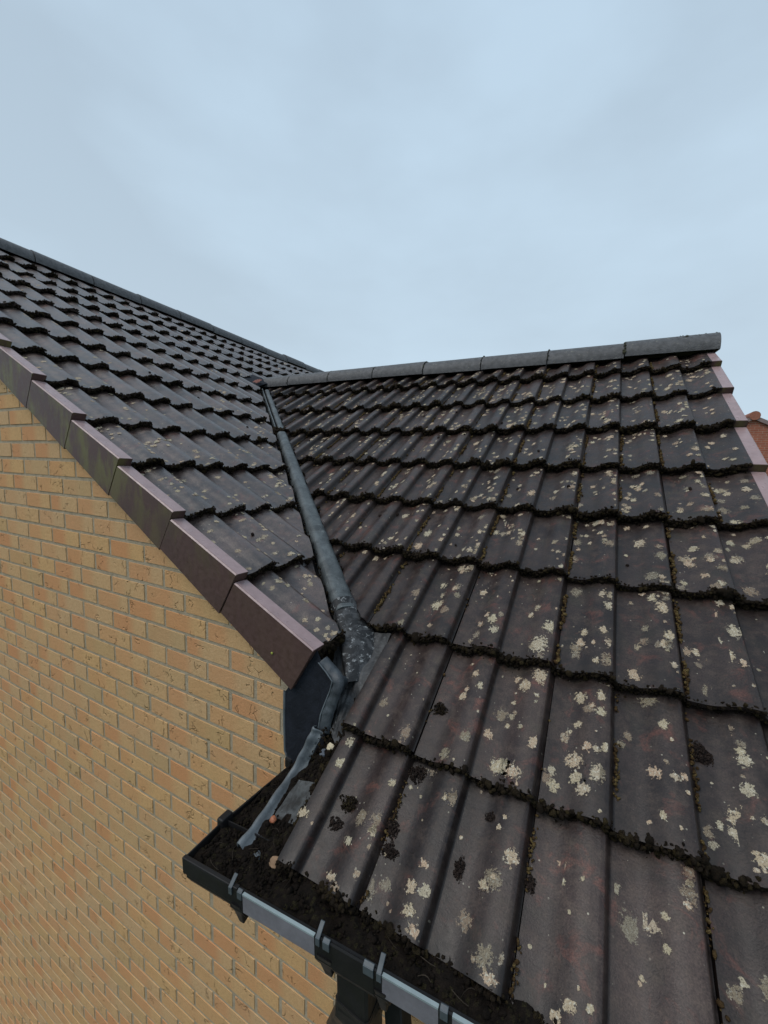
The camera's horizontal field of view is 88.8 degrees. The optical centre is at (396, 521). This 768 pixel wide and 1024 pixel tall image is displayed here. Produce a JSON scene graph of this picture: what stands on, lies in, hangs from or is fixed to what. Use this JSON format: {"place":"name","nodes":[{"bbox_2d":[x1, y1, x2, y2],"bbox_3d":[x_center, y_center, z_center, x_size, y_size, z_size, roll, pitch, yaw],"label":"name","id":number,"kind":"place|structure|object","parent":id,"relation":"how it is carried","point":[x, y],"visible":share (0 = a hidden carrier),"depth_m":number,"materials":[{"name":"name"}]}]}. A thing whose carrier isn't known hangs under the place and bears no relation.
{"place":"outdoors","nodes":[
{"label":"outdoors","id":0,"kind":"place"},
{"bbox_2d":[0,0,767,419],"label":"sky","id":1,"kind":"structure","parent":0,"point":[324,185],"materials":[{"name":"blue"}]},
{"bbox_2d":[745,411,767,475],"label":"neighbour house","id":2,"kind":"structure","parent":0,"point":[757,426],"depth_m":13.25,"materials":[{"name":"brick"}]},
{"label":"ground","id":3,"kind":"structure","parent":0,"visible":0},
{"bbox_2d":[0,238,767,1023],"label":"brick house","id":4,"kind":"structure","parent":3,"relation":"on","point":[174,688],"depth_m":1.41,"materials":[{"name":"brick"}]},
{"bbox_2d":[328,816,343,830],"bbox_3d":[-0.138,0.693,0.897,0.040,0.020,0.025,6,8,26],"label":"moss clump","id":5,"kind":"object","parent":4,"relation":"on","point":[337,826],"visible":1,"depth_m":0.89,"materials":[{"name":"black plant"}]},
{"bbox_2d":[339,794,357,813],"bbox_3d":[-0.110,0.668,0.924,0.068,0.025,0.032,6,8,26],"label":"moss clump","id":6,"kind":"object","parent":4,"relation":"on","point":[348,802],"visible":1,"depth_m":0.92,"materials":[{"name":"black plant"}]},
{"bbox_2d":[193,730,546,1023],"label":"gutter debris","id":7,"kind":"object","parent":4,"relation":"on","point":[222,853],"visible":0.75,"depth_m":0.78,"materials":[{"name":"black soil"}]},
{"bbox_2d":[269,815,276,823],"bbox_3d":[-0.296,0.713,0.940,0.017,0.009,0.016,6,43,26],"label":"snail shell","id":8,"kind":"object","parent":7,"relation":"on","point":[273,818],"visible":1,"depth_m":0.94},
{"bbox_2d":[269,856,277,868],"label":"dead leaf","id":9,"kind":"object","parent":7,"relation":"on","point":[273,859],"visible":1,"depth_m":0.85,"materials":[{"name":"beige plant"}]},
{"bbox_2d":[237,725,322,859],"bbox_3d":[-0.263,0.666,0.985,0.133,0.179,0.252,6,8,26],"label":"lead strip","id":10,"kind":"object","parent":7,"relation":"on","point":[295,799],"visible":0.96,"depth_m":0.99,"materials":[{"name":"grey metal"}]},
{"bbox_2d":[326,742,334,749],"bbox_3d":[-0.172,0.593,1.030,0.023,0.010,0.020,6,43,26],"label":"stone chip","id":11,"kind":"object","parent":7,"relation":"on","point":[330,745],"visible":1,"depth_m":1.03,"materials":[{"name":"beige stone"}]},
{"bbox_2d":[0,255,767,1023],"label":"moss","id":12,"kind":"object","parent":4,"relation":"on","point":[704,867],"visible":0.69,"depth_m":1.53,"materials":[{"name":"black plant"}]},
{"bbox_2d":[379,840,399,860],"bbox_3d":[-0.011,0.701,0.833,0.044,0.022,0.029,6,8,26],"label":"moss clump","id":13,"kind":"object","parent":4,"relation":"on","point":[390,851],"visible":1,"depth_m":0.83,"materials":[{"name":"black plant"}]},
{"bbox_2d":[384,812,399,840],"bbox_3d":[-0.009,0.675,0.871,0.040,0.032,0.045,6,8,26],"label":"moss clump","id":14,"kind":"object","parent":4,"relation":"on","point":[390,824],"visible":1,"depth_m":0.86,"materials":[{"name":"black plant"}]},
{"bbox_2d":[408,765,426,786],"bbox_3d":[0.049,0.611,0.949,0.051,0.030,0.038,9,9,42],"label":"moss clump","id":15,"kind":"object","parent":4,"relation":"on","point":[418,770],"visible":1,"depth_m":0.94,"materials":[{"name":"black plant"}]},
{"bbox_2d":[432,702,447,714],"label":"moss clump","id":16,"kind":"object","parent":4,"relation":"on","point":[440,707],"visible":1,"depth_m":1.04,"materials":[{"name":"black plant"}]},
{"bbox_2d":[453,856,464,883],"bbox_3d":[0.126,0.699,0.789,0.023,0.028,0.039,6,8,26],"label":"moss clump","id":17,"kind":"object","parent":4,"relation":"on","point":[458,869],"visible":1,"depth_m":0.79,"materials":[{"name":"black plant"}]},
{"bbox_2d":[485,811,495,821],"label":"moss clump","id":18,"kind":"object","parent":4,"relation":"on","point":[489,817],"visible":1,"depth_m":0.84,"materials":[{"name":"black plant"}]},
{"bbox_2d":[524,875,536,895],"bbox_3d":[0.255,0.694,0.750,0.024,0.020,0.026,6,8,26],"label":"moss clump","id":19,"kind":"object","parent":4,"relation":"on","point":[530,884],"visible":1,"depth_m":0.75,"materials":[{"name":"black plant"}]},
{"bbox_2d":[688,740,713,766],"bbox_3d":[0.658,0.503,0.853,0.053,0.032,0.044,6,8,26],"label":"moss clump","id":20,"kind":"object","parent":4,"relation":"on","point":[707,756],"visible":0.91,"depth_m":0.84,"materials":[{"name":"black plant"}]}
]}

